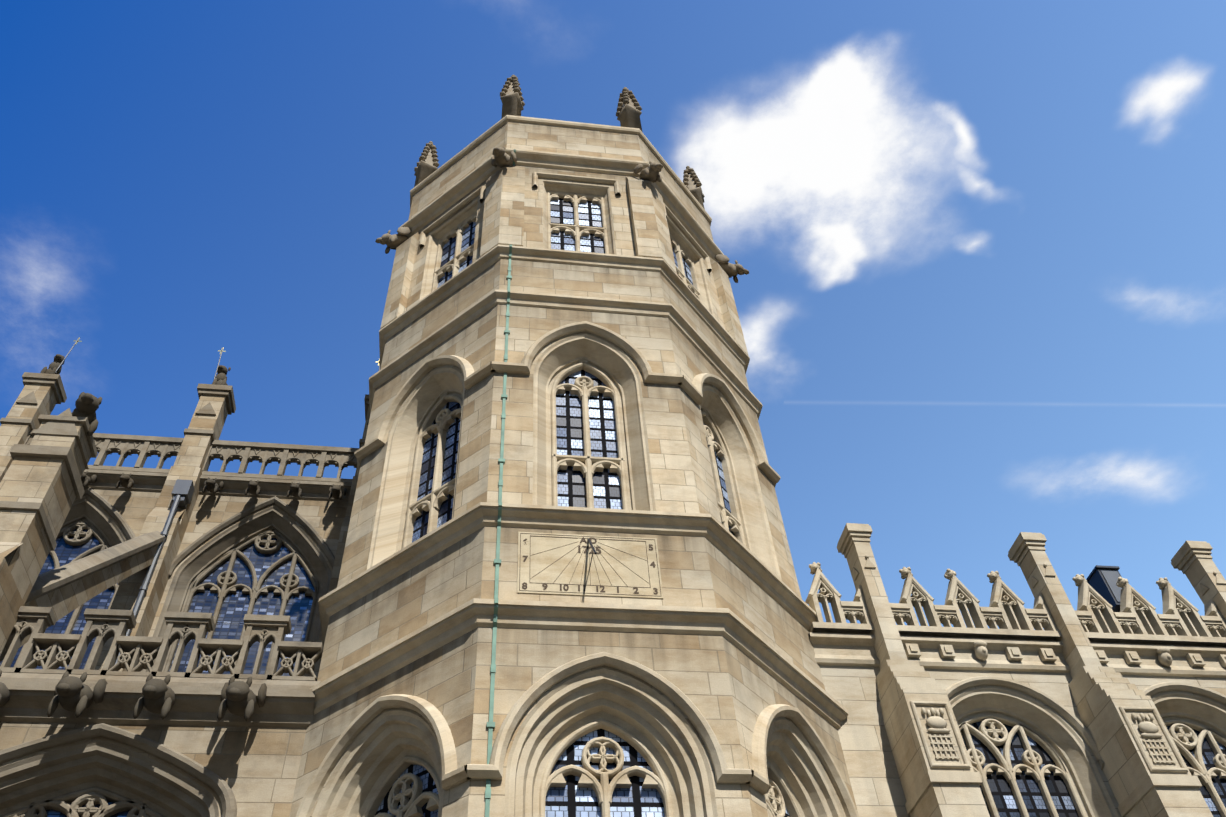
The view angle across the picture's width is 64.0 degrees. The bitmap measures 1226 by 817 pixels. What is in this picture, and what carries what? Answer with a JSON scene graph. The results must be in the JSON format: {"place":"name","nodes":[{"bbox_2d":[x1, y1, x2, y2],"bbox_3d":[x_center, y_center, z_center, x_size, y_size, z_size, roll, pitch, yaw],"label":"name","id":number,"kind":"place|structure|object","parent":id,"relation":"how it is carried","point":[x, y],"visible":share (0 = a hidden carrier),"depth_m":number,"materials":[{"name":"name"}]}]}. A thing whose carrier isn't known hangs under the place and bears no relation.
{"place":"outdoors","nodes":[
{"label":"outdoors","id":0,"kind":"place"},
{"bbox_2d":[0,383,369,816],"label":"choir walls","id":1,"kind":"structure","parent":0,"point":[256,769],"depth_m":12.72,"materials":[{"name":"beige stone"}]},
{"bbox_2d":[115,479,193,663],"bbox_3d":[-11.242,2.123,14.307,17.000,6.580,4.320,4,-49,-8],"label":"drainpipe","id":2,"kind":"object","parent":1,"relation":"attached to","point":[182,492],"visible":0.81,"depth_m":17.49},
{"bbox_2d":[0,529,314,816],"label":"window glass","id":3,"kind":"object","parent":1,"relation":"in","point":[233,612],"depth_m":17.55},
{"bbox_2d":[0,354,346,721],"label":"carved stone ornaments","id":4,"kind":"object","parent":1,"relation":"attached to","point":[76,695],"visible":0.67,"depth_m":10.54},
{"bbox_2d":[0,372,369,816],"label":"choir mouldings","id":5,"kind":"object","parent":1,"relation":"attached to","point":[91,774],"visible":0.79,"depth_m":11.61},
{"bbox_2d":[55,337,379,380],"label":"weather vane rods","id":6,"kind":"object","parent":1,"relation":"on","point":[214,376],"visible":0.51,"depth_m":21.04,"materials":[{"name":"black metal"}]},
{"bbox_2d":[73,338,379,364],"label":"weather vanes","id":7,"kind":"object","parent":6,"relation":"attached to","point":[218,350],"visible":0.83,"depth_m":21.56,"materials":[{"name":"brown metal"}]},
{"bbox_2d":[289,121,857,816],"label":"tower walls","id":8,"kind":"structure","parent":0,"point":[729,689],"depth_m":12.15,"materials":[{"name":"beige stone"}]},
{"bbox_2d":[485,149,515,816],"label":"lightning conductor","id":9,"kind":"object","parent":8,"relation":"attached to","point":[491,723],"visible":0.73,"depth_m":10.81,"materials":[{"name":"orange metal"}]},
{"bbox_2d":[375,75,748,363],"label":"gargoyles","id":10,"kind":"object","parent":8,"relation":"attached to","point":[629,112],"visible":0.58,"depth_m":19.82,"materials":[{"name":"brown stone"}]},
{"bbox_2d":[296,115,858,816],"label":"tower mouldings","id":11,"kind":"object","parent":8,"relation":"attached to","point":[652,727],"visible":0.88,"depth_m":11.57,"materials":[{"name":"beige stone"}]},
{"bbox_2d":[375,198,789,816],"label":"tower windows","id":12,"kind":"structure","parent":8,"relation":"in","point":[633,800],"depth_m":12.88,"materials":[{"name":"glass"}]},
{"bbox_2d":[517,532,662,598],"bbox_3d":[-0.263,1.744,10.973,1.600,0.860,0.012,4,-49,-8],"label":"sundial face","id":13,"kind":"object","parent":8,"relation":"attached to","point":[531,566],"visible":1,"depth_m":10.95},
{"bbox_2d":[560,584,568,590],"bbox_3d":[-0.529,1.945,10.676,0.097,0.090,0.002,4,-49,-8],"label":"sundial numeral","id":14,"kind":"object","parent":13,"relation":"attached to","point":[564,587],"visible":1,"depth_m":10.68,"materials":[{"name":"brown stone"}]},
{"bbox_2d":[580,537,596,543],"bbox_3d":[-0.284,1.508,11.224,0.201,0.088,0.002,4,-49,-8],"label":"sundial lettering","id":15,"kind":"object","parent":13,"relation":"attached to","point":[583,540],"visible":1,"depth_m":11.22,"materials":[{"name":"brown stone"}]},
{"bbox_2d":[578,546,600,553],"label":"sundial year numerals","id":16,"kind":"object","parent":13,"relation":"attached to","point":[587,547],"visible":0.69,"depth_m":11.12,"materials":[{"name":"brown stone"}]},
{"bbox_2d":[519,533,660,595],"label":"sundial hour lines","id":17,"kind":"object","parent":13,"relation":"attached to","point":[589,562],"visible":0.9,"depth_m":11.01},
{"bbox_2d":[587,538,596,567],"bbox_3d":[-0.234,1.521,10.864,0.023,0.626,0.496,4,-49,-8],"label":"sundial gnomon","id":18,"kind":"object","parent":13,"relation":"attached to","point":[592,547],"visible":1,"depth_m":10.80,"materials":[{"name":"black metal"}]},
{"bbox_2d":[596,585,604,591],"bbox_3d":[-0.134,1.970,10.728,0.097,0.088,0.002,4,-49,-8],"label":"sundial numeral","id":19,"kind":"object","parent":13,"relation":"attached to","point":[600,587],"visible":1,"depth_m":10.72,"materials":[{"name":"brown stone"}]},
{"bbox_2d":[0,0,1225,629],"label":"sky","id":20,"kind":"structure","parent":0,"point":[980,303],"materials":[{"name":"blue"}]},
{"bbox_2d":[819,537,1225,816],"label":"chapel walls","id":21,"kind":"structure","parent":0,"point":[886,760],"depth_m":12.00,"materials":[{"name":"beige stone"}]},
{"bbox_2d":[809,555,1216,737],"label":"carved stone ornaments","id":22,"kind":"object","parent":21,"relation":"attached to","point":[937,723],"visible":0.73,"depth_m":12.96},
{"bbox_2d":[805,523,1225,816],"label":"chapel mouldings","id":23,"kind":"object","parent":21,"relation":"attached to","point":[1134,634],"visible":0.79,"depth_m":12.99,"materials":[{"name":"beige stone"}]},
{"bbox_2d":[960,721,1225,816],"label":"window glass","id":24,"kind":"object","parent":21,"relation":"in","point":[1004,798],"depth_m":12.12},
{"bbox_2d":[1086,565,1121,611],"bbox_3d":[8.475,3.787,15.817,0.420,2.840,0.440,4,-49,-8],"label":"chapel cowl","id":25,"kind":"object","parent":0,"point":[1096,581],"visible":0.27,"depth_m":16.62,"materials":[{"name":"blue metal"}]},
{"bbox_2d":[1101,571,1121,601],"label":"chapel lead roof","id":26,"kind":"structure","parent":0,"point":[1111,578],"depth_m":16.50,"materials":[{"name":"grey metal"}]}
]}

